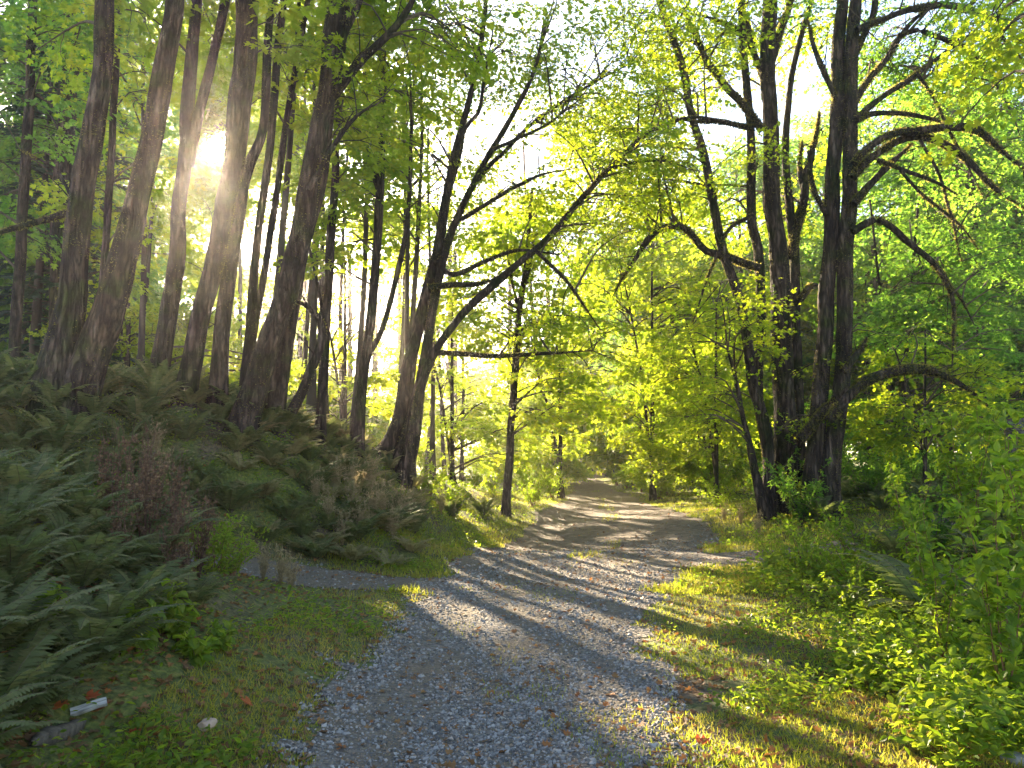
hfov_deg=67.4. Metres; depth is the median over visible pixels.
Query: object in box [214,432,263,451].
sword fern
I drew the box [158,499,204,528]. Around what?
sword fern
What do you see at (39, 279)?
conifer
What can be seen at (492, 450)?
spreading maple
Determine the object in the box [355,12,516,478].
thin alder
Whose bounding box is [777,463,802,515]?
leafy bush
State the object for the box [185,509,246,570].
leafy bush
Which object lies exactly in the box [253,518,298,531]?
sword fern
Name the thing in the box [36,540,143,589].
sword fern
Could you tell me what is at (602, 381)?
conifer
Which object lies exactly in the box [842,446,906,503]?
shade bush
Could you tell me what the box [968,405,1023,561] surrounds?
leafy sapling
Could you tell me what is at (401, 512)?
sword fern
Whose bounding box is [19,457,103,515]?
sword fern
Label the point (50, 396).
sword fern
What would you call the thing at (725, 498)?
leafy bush
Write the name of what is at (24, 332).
tall alder
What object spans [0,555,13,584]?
sword fern
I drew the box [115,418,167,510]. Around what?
dry weed
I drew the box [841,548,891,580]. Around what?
bramble
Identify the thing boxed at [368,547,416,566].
sword fern
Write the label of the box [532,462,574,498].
leafy bush
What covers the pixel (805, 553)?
leafy bush
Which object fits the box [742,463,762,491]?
shade bush
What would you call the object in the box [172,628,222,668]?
broadleaf weed
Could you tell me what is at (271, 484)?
sword fern
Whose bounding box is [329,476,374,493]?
sword fern
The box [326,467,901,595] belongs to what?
verge grass
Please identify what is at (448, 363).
distant maple
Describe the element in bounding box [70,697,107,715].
broken board
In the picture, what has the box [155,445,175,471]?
dry weed
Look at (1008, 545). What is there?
sword fern
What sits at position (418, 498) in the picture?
sword fern
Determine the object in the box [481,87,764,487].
vine maple
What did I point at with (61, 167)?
shadowed trunk
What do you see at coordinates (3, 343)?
dense tree
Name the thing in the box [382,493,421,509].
sword fern
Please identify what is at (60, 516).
sword fern
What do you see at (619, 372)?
broadleaf tree
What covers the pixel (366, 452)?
sword fern
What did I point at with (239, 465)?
sword fern
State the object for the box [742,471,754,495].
leafy bush
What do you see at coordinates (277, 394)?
leaning trunk
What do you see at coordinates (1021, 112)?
tall alder
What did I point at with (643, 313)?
dense tree
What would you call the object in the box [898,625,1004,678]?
bramble
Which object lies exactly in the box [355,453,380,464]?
sword fern
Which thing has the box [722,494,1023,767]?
bramble cover
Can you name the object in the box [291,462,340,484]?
sword fern
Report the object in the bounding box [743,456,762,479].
leafy bush
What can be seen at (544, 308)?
conifer
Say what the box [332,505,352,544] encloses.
dry weed
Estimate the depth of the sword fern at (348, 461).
13.84 m
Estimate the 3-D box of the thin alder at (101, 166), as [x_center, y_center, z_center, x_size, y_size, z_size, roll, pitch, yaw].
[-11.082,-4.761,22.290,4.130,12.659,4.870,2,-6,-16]
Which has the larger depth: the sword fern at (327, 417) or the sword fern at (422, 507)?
the sword fern at (327, 417)
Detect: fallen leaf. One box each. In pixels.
[52,700,69,709]
[86,689,100,699]
[240,695,252,705]
[695,734,711,745]
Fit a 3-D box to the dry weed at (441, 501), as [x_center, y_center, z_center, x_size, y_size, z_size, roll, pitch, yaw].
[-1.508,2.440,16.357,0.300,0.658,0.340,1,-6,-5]
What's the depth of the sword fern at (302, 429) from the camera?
14.16 m
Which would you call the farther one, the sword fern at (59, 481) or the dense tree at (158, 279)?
the dense tree at (158, 279)
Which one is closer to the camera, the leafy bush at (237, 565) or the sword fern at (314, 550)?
the leafy bush at (237, 565)
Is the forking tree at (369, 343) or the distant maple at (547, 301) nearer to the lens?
the forking tree at (369, 343)
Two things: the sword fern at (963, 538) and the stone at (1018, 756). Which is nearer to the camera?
the stone at (1018, 756)
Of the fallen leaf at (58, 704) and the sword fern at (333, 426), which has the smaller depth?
the fallen leaf at (58, 704)
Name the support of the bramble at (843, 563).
on the ground at (176, 668)
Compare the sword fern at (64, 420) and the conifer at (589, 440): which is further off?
the conifer at (589, 440)
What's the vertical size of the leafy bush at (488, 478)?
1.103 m
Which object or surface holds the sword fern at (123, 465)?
on the ground at (176, 668)
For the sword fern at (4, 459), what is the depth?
6.18 m
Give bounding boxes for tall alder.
[0,0,136,297]
[0,0,158,344]
[22,89,184,326]
[666,130,857,407]
[727,105,893,351]
[801,85,1020,474]
[880,133,1023,464]
[895,10,1023,350]
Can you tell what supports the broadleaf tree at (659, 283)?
on the ground at (176, 668)
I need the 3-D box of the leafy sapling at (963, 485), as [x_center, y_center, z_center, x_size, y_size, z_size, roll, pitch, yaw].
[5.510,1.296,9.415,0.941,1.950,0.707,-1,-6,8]
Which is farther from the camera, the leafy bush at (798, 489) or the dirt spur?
the leafy bush at (798, 489)
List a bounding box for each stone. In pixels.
[197,717,217,731]
[1000,751,1023,767]
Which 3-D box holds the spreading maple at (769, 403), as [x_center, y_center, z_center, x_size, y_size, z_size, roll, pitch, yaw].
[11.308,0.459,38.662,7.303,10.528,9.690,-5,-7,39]
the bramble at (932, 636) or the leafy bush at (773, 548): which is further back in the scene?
the leafy bush at (773, 548)
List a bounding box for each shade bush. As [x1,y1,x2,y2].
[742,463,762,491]
[759,456,832,527]
[784,434,864,480]
[841,451,866,481]
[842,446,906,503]
[846,445,887,477]
[863,447,925,504]
[867,442,915,483]
[876,453,917,485]
[883,437,939,480]
[888,466,992,557]
[909,450,937,477]
[916,439,981,487]
[951,434,995,481]
[955,428,1022,507]
[957,425,1003,479]
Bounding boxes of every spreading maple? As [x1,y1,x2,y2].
[110,274,244,376]
[119,297,210,371]
[178,337,243,384]
[230,330,329,396]
[366,358,471,469]
[416,359,500,474]
[464,375,529,474]
[465,336,552,469]
[487,321,615,481]
[495,386,594,488]
[577,311,681,484]
[588,373,711,492]
[632,315,773,484]
[635,344,773,494]
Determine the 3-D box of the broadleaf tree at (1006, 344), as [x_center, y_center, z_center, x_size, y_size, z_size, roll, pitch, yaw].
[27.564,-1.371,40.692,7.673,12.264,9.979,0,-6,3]
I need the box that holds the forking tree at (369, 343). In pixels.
[258,0,460,457]
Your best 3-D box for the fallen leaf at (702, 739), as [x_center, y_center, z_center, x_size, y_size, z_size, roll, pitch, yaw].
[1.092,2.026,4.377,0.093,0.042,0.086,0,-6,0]
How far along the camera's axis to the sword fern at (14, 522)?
5.07 m
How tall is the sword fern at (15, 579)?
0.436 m
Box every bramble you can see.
[768,549,848,589]
[795,539,892,592]
[801,566,886,610]
[821,599,926,654]
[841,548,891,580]
[844,575,941,626]
[862,636,1023,723]
[880,553,954,567]
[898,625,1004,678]
[916,562,988,597]
[916,588,1023,657]
[964,538,1023,589]
[1005,568,1023,610]
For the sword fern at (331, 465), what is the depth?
13.47 m
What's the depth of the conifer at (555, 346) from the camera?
73.10 m
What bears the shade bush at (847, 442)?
on the ground at (176, 668)
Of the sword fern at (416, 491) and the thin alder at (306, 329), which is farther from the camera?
the thin alder at (306, 329)
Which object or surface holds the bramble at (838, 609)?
on the ground at (176, 668)
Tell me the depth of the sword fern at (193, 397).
12.44 m
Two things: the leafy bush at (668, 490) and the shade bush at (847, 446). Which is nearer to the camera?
the shade bush at (847, 446)
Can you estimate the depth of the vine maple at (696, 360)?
24.09 m
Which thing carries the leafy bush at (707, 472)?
on the ground at (176, 668)
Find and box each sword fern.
[0,347,27,363]
[0,352,37,387]
[0,364,28,387]
[0,378,97,410]
[0,384,29,407]
[0,384,43,408]
[0,394,19,405]
[0,408,67,436]
[0,426,60,454]
[0,448,34,474]
[0,449,90,495]
[0,452,27,475]
[0,462,46,478]
[0,478,94,522]
[0,480,75,545]
[0,498,61,540]
[0,519,88,574]
[0,536,84,602]
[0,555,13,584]
[0,565,125,652]
[0,584,69,638]
[0,617,107,725]
[0,642,106,717]
[0,681,67,767]
[1,405,106,454]
[2,356,37,376]
[2,364,37,387]
[10,603,197,668]
[12,443,94,474]
[16,359,35,368]
[18,351,38,357]
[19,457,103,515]
[19,504,130,541]
[20,532,169,570]
[29,395,113,432]
[31,568,189,627]
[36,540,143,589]
[45,500,148,543]
[47,489,132,521]
[56,388,136,419]
[63,481,149,511]
[64,449,122,486]
[66,469,98,492]
[69,494,184,535]
[77,442,149,470]
[84,505,227,567]
[84,563,201,607]
[88,452,170,499]
[89,554,214,594]
[90,416,162,448]
[99,529,168,572]
[101,375,129,395]
[105,357,154,395]
[105,394,187,420]
[106,367,138,379]
[109,369,188,405]
[110,355,179,379]
[110,361,126,368]
[114,357,178,392]
[117,409,194,440]
[129,463,180,478]
[140,408,218,441]
[142,560,237,609]
[146,448,199,473]
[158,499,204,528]
[160,366,209,388]
[162,383,216,403]
[174,468,231,505]
[183,459,233,482]
[188,398,239,423]
[198,381,236,404]
[199,384,271,411]
[200,469,268,512]
[200,483,253,511]
[209,418,279,446]
[212,451,264,471]
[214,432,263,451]
[233,475,291,498]
[235,479,286,498]
[246,441,293,459]
[246,519,301,542]
[250,403,301,432]
[252,452,299,466]
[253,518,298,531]
[256,494,313,521]
[259,421,289,430]
[262,406,288,416]
[264,405,309,431]
[265,454,339,489]
[266,403,309,420]
[268,437,323,456]
[271,466,308,479]
[280,513,330,537]
[280,536,326,551]
[286,409,313,433]
[286,435,322,447]
[287,406,315,414]
[288,533,342,558]
[291,418,318,434]
[291,430,322,438]
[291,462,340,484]
[293,433,320,440]
[298,414,324,426]
[300,441,332,461]
[301,411,336,421]
[307,430,349,447]
[307,526,354,548]
[309,507,351,531]
[314,416,354,435]
[316,443,352,452]
[316,457,350,469]
[317,460,347,470]
[318,481,356,497]
[319,452,349,459]
[320,509,363,519]
[324,442,359,458]
[326,467,350,480]
[327,494,374,519]
[328,417,351,431]
[328,512,386,540]
[328,543,383,561]
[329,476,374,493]
[330,544,368,553]
[331,520,368,541]
[332,432,364,449]
[332,454,372,477]
[336,429,349,436]
[340,504,397,527]
[342,476,370,484]
[346,457,372,465]
[347,482,394,497]
[354,464,376,478]
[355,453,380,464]
[359,441,382,457]
[361,470,391,480]
[365,431,374,439]
[366,513,422,531]
[367,457,385,469]
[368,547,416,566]
[370,502,426,521]
[372,448,394,454]
[376,478,396,487]
[380,472,401,483]
[381,452,404,469]
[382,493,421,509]
[387,496,442,533]
[388,535,434,552]
[393,489,432,505]
[403,503,435,512]
[410,472,431,486]
[411,487,427,495]
[430,494,473,517]
[464,495,499,515]
[781,492,860,503]
[790,491,856,522]
[829,547,1018,627]
[840,520,904,555]
[841,477,869,500]
[842,482,890,500]
[843,478,856,484]
[844,516,969,561]
[851,488,913,509]
[855,477,890,492]
[897,479,953,511]
[906,468,954,490]
[937,522,1023,570]
[947,526,1015,548]
[955,476,1004,500]
[961,505,1023,528]
[979,494,1006,520]
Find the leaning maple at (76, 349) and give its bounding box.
[0,0,288,420]
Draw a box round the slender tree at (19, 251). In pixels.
[0,0,142,360]
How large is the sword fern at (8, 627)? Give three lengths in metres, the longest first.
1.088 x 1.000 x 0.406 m
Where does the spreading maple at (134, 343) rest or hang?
on the ground at (176, 668)
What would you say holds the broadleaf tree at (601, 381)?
on the ground at (176, 668)
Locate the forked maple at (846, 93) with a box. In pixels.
[737,0,1023,522]
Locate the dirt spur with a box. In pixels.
[682,520,956,567]
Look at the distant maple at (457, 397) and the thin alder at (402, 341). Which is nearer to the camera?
the thin alder at (402, 341)
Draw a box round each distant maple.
[114,0,237,300]
[147,3,294,373]
[206,3,369,365]
[229,248,297,378]
[229,298,353,402]
[295,251,397,446]
[302,75,438,399]
[353,251,438,462]
[388,69,527,399]
[415,248,526,461]
[442,259,535,452]
[527,250,595,456]
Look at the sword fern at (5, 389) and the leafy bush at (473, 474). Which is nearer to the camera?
the sword fern at (5, 389)
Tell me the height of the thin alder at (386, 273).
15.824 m
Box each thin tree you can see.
[0,0,211,297]
[253,0,430,448]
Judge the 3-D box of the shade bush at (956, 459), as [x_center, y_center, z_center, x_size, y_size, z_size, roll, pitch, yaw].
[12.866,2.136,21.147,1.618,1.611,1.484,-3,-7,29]
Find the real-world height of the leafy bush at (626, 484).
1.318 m
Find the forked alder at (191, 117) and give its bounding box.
[45,0,234,374]
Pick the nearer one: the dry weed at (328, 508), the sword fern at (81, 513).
the sword fern at (81, 513)
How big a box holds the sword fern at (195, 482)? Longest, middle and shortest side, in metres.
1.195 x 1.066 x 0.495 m
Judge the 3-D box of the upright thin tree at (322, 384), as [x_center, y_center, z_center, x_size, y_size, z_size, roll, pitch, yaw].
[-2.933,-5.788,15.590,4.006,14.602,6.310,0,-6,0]
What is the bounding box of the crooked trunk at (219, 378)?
[200,0,321,406]
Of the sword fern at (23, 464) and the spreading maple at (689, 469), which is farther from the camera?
the spreading maple at (689, 469)
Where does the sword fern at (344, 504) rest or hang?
on the ground at (176, 668)
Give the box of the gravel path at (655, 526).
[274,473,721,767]
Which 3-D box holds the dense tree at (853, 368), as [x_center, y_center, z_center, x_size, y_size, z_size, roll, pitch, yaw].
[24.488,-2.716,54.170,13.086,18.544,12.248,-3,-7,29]
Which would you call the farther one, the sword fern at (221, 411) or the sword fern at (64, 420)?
the sword fern at (221, 411)
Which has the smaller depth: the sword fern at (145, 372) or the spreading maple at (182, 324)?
the sword fern at (145, 372)
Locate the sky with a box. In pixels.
[0,0,1023,459]
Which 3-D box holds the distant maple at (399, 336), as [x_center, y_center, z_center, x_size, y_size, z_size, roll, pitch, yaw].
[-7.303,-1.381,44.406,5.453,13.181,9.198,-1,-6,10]
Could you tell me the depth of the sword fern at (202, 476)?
11.11 m
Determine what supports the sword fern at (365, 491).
on the ground at (176, 668)
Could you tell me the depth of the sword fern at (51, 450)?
9.56 m
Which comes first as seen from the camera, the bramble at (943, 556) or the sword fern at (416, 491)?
the bramble at (943, 556)
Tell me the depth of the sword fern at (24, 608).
4.14 m
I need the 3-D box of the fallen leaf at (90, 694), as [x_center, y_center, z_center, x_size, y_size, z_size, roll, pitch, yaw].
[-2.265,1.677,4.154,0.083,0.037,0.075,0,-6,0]
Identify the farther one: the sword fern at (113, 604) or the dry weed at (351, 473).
the dry weed at (351, 473)
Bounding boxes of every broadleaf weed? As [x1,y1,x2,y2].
[12,581,70,634]
[93,609,147,659]
[112,598,165,652]
[136,578,188,634]
[156,599,201,642]
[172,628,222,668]
[206,620,238,652]
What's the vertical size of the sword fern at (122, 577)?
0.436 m
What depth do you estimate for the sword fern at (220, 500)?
10.79 m
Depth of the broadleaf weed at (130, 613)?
4.71 m
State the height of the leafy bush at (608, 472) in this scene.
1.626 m
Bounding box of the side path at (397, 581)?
[176,546,443,590]
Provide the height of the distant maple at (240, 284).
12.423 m
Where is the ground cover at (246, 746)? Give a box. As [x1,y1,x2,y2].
[0,380,1023,767]
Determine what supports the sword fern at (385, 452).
on the ground at (176, 668)
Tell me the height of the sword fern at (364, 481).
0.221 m
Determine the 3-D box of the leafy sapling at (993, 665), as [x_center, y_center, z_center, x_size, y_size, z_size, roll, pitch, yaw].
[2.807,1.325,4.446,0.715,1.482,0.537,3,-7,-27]
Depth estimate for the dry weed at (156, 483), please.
7.56 m
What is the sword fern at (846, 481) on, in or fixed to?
on the ground at (176, 668)
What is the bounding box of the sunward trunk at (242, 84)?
[168,0,449,407]
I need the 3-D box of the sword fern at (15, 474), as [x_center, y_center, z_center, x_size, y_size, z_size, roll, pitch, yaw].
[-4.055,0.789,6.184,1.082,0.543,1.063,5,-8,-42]
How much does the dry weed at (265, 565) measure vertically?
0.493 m
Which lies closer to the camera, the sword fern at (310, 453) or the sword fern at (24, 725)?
the sword fern at (24, 725)
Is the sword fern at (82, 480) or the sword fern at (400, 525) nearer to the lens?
the sword fern at (82, 480)
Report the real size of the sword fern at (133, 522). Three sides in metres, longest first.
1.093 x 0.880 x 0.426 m
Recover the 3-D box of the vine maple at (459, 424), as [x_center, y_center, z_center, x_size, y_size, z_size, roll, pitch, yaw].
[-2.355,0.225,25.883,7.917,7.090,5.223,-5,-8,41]
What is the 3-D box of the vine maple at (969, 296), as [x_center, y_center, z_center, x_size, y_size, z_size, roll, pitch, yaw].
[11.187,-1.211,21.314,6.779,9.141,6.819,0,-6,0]
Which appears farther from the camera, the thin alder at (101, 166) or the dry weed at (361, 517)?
the thin alder at (101, 166)
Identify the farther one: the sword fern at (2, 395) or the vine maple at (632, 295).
the vine maple at (632, 295)
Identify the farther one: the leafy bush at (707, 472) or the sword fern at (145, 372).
the leafy bush at (707, 472)
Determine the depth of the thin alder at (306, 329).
24.09 m
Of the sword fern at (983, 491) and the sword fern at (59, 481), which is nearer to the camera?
the sword fern at (59, 481)
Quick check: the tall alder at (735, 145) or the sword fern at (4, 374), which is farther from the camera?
the tall alder at (735, 145)
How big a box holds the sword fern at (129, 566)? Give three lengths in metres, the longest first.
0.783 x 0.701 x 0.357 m
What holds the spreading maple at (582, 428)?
on the ground at (176, 668)
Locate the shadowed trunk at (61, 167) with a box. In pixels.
[0,0,184,325]
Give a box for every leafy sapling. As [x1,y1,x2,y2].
[884,462,939,577]
[899,506,979,670]
[918,409,1004,564]
[942,488,1023,742]
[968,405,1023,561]
[986,434,1023,638]
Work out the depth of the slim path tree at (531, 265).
21.89 m
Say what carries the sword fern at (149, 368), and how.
on the ground at (176, 668)
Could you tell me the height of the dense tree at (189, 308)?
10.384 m
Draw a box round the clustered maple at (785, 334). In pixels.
[572,0,868,520]
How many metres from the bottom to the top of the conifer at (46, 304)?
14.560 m
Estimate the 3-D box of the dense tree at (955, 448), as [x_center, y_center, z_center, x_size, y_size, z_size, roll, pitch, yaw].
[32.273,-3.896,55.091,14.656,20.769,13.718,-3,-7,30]
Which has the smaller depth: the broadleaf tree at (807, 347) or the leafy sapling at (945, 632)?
the leafy sapling at (945, 632)
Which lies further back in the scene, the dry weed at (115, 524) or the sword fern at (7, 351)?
the sword fern at (7, 351)
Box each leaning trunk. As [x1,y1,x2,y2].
[221,0,523,445]
[263,0,404,438]
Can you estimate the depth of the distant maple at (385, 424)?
38.79 m
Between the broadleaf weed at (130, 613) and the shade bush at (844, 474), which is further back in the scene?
the shade bush at (844, 474)
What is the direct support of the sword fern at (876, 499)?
on the ground at (176, 668)
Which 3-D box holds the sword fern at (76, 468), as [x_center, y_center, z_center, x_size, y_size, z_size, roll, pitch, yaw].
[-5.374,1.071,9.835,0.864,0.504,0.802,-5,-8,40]
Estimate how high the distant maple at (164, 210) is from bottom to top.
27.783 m
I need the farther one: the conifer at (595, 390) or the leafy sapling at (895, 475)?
the conifer at (595, 390)
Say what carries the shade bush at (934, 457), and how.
on the ground at (176, 668)
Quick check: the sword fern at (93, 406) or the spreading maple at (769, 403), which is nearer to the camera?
the sword fern at (93, 406)
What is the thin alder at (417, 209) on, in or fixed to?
on the ground at (176, 668)
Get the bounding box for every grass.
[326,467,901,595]
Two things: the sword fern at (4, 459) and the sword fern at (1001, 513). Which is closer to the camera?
the sword fern at (4, 459)
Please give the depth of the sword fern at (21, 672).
3.67 m
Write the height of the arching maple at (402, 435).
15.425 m
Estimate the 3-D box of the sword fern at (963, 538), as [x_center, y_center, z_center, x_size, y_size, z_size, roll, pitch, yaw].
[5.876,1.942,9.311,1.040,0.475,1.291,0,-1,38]
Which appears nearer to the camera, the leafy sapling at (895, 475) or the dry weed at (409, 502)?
the leafy sapling at (895, 475)
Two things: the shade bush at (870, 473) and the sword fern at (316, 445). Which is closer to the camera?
the sword fern at (316, 445)
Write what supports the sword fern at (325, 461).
on the ground at (176, 668)
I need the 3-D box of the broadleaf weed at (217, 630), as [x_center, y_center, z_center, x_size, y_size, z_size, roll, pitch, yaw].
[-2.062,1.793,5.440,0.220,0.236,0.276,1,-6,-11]
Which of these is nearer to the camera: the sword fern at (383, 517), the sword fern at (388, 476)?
the sword fern at (383, 517)
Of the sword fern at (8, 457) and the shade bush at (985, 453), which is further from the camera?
the shade bush at (985, 453)
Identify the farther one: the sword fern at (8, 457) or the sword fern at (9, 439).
the sword fern at (9, 439)
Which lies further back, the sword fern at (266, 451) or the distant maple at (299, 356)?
the distant maple at (299, 356)
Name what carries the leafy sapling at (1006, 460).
on the ground at (176, 668)
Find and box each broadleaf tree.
[554,321,627,470]
[601,304,682,444]
[611,243,768,481]
[722,249,878,453]
[800,244,976,461]
[853,270,1002,469]
[950,283,1023,434]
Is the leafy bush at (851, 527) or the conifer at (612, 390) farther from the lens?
the conifer at (612, 390)
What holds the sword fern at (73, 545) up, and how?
on the ground at (176, 668)
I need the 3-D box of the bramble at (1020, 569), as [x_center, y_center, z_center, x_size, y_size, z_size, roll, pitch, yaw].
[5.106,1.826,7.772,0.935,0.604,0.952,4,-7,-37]
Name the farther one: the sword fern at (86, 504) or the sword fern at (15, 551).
the sword fern at (86, 504)
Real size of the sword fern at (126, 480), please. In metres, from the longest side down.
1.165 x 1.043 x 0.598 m
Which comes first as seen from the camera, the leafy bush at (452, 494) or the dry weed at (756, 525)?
the dry weed at (756, 525)
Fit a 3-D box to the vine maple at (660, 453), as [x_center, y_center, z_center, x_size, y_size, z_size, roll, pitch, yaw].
[5.402,-1.747,31.317,9.294,13.537,8.919,-4,-7,32]
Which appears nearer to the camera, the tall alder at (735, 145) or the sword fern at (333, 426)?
the sword fern at (333, 426)
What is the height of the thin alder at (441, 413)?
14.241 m
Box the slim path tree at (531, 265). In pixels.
[416,167,634,517]
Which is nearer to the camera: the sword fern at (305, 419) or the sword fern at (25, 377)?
the sword fern at (25, 377)
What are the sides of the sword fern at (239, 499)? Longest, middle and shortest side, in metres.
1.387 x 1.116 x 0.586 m
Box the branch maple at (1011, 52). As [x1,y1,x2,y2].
[907,0,1023,462]
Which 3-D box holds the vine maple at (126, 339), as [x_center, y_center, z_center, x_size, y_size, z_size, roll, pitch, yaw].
[-9.382,-2.096,21.883,8.527,7.691,5.957,-2,-6,21]
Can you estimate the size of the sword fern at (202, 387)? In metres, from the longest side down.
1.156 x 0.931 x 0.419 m
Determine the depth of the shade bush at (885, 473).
16.60 m
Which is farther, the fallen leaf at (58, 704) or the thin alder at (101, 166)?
the thin alder at (101, 166)
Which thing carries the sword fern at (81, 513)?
on the ground at (176, 668)
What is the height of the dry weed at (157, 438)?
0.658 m
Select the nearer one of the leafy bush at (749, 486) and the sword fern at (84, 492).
the sword fern at (84, 492)
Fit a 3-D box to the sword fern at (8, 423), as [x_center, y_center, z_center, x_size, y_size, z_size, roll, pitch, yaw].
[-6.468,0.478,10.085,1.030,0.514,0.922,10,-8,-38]
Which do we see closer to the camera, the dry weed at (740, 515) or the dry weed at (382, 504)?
the dry weed at (382, 504)
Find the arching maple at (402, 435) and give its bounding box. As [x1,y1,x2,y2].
[356,0,759,488]
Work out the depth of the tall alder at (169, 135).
38.36 m
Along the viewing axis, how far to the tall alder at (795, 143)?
51.20 m
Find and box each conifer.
[0,21,134,366]
[0,52,156,366]
[520,275,555,384]
[538,293,600,471]
[564,321,613,471]
[578,312,605,470]
[578,363,611,469]
[586,364,622,475]
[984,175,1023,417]
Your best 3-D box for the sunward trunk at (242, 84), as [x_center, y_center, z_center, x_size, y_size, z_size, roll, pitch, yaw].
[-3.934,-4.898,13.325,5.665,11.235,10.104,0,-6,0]
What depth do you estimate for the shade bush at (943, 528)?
10.14 m
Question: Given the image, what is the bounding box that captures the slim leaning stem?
[231,0,382,386]
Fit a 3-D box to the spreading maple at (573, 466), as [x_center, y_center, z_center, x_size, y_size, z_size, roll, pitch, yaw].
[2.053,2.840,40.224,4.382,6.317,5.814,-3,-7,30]
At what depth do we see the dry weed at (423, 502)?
15.32 m
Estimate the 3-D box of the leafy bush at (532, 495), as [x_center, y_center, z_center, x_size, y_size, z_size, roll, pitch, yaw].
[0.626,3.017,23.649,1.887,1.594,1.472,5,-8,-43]
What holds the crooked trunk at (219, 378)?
on the ground at (176, 668)
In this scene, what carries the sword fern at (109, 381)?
on the ground at (176, 668)
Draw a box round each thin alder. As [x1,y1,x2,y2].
[40,1,274,369]
[88,24,213,369]
[183,0,423,414]
[198,0,396,294]
[213,38,369,406]
[254,3,427,419]
[260,0,454,428]
[275,63,442,419]
[308,0,499,331]
[326,97,497,322]
[327,17,469,389]
[347,84,522,480]
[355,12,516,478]
[383,183,478,472]
[393,179,500,479]
[397,189,518,484]
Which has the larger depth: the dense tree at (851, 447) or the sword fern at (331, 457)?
the dense tree at (851, 447)
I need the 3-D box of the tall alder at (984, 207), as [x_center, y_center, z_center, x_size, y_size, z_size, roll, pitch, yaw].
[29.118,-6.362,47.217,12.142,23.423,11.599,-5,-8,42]
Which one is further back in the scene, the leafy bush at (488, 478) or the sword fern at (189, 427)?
the leafy bush at (488, 478)
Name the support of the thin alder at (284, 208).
on the ground at (176, 668)
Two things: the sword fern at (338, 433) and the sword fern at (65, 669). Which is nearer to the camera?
the sword fern at (65, 669)
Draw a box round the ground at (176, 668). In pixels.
[0,384,1023,767]
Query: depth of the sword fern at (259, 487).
11.41 m
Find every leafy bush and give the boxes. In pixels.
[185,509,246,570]
[188,514,257,581]
[195,521,269,579]
[416,448,454,498]
[436,476,470,517]
[461,455,490,488]
[477,464,504,490]
[494,464,520,486]
[503,456,562,506]
[513,463,537,491]
[513,466,542,489]
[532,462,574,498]
[602,459,625,485]
[614,468,632,488]
[641,471,672,498]
[660,474,674,493]
[692,457,736,496]
[695,475,740,508]
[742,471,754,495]
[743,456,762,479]
[748,524,795,569]
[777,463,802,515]
[780,513,848,592]
[803,500,903,566]
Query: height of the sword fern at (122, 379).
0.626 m
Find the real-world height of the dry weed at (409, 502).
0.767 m
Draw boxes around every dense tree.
[0,177,123,356]
[0,224,196,365]
[0,225,161,365]
[116,270,212,359]
[562,213,689,475]
[633,207,815,462]
[760,222,927,467]
[801,238,939,462]
[860,343,954,465]
[916,427,1005,461]
[931,148,1023,454]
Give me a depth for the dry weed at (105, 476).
6.90 m
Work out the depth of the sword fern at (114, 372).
12.42 m
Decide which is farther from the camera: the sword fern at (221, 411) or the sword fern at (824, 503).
the sword fern at (824, 503)
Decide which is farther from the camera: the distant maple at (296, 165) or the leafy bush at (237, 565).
the distant maple at (296, 165)
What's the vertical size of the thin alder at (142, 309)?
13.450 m
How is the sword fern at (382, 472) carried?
on the ground at (176, 668)
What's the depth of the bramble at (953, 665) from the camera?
4.77 m
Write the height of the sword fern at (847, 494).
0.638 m
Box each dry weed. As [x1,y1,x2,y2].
[90,418,140,511]
[106,481,146,553]
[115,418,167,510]
[123,425,176,538]
[137,440,159,467]
[147,448,184,520]
[148,417,168,453]
[148,448,193,534]
[154,505,189,571]
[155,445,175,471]
[166,482,211,584]
[183,482,220,577]
[252,538,272,579]
[269,541,292,585]
[282,546,304,590]
[308,465,324,501]
[316,480,340,517]
[328,453,345,487]
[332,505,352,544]
[341,452,360,484]
[341,469,365,504]
[350,492,374,527]
[362,455,380,486]
[364,474,385,513]
[375,478,391,509]
[385,502,404,539]
[386,478,410,512]
[400,486,417,509]
[417,487,430,514]
[434,485,446,513]
[719,500,728,520]
[736,503,746,523]
[752,507,764,536]
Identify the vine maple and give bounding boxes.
[23,188,340,390]
[288,255,437,431]
[383,285,574,493]
[473,329,630,498]
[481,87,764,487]
[524,183,768,500]
[634,247,818,504]
[798,53,1023,482]
[804,180,1023,478]
[845,313,1023,497]
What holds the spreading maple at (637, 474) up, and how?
on the ground at (176, 668)
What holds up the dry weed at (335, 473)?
on the ground at (176, 668)
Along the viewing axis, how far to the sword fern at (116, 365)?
13.56 m
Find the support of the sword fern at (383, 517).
on the ground at (176, 668)
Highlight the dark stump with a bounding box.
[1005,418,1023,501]
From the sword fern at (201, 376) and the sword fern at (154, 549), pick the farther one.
the sword fern at (201, 376)
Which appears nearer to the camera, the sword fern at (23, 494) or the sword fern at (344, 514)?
the sword fern at (23, 494)
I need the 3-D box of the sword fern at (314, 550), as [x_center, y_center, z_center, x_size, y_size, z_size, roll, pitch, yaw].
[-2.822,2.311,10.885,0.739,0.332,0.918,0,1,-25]
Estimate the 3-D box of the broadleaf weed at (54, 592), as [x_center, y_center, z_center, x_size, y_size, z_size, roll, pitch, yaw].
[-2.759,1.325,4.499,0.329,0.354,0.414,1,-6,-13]
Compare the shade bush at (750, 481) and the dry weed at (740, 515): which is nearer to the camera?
the dry weed at (740, 515)

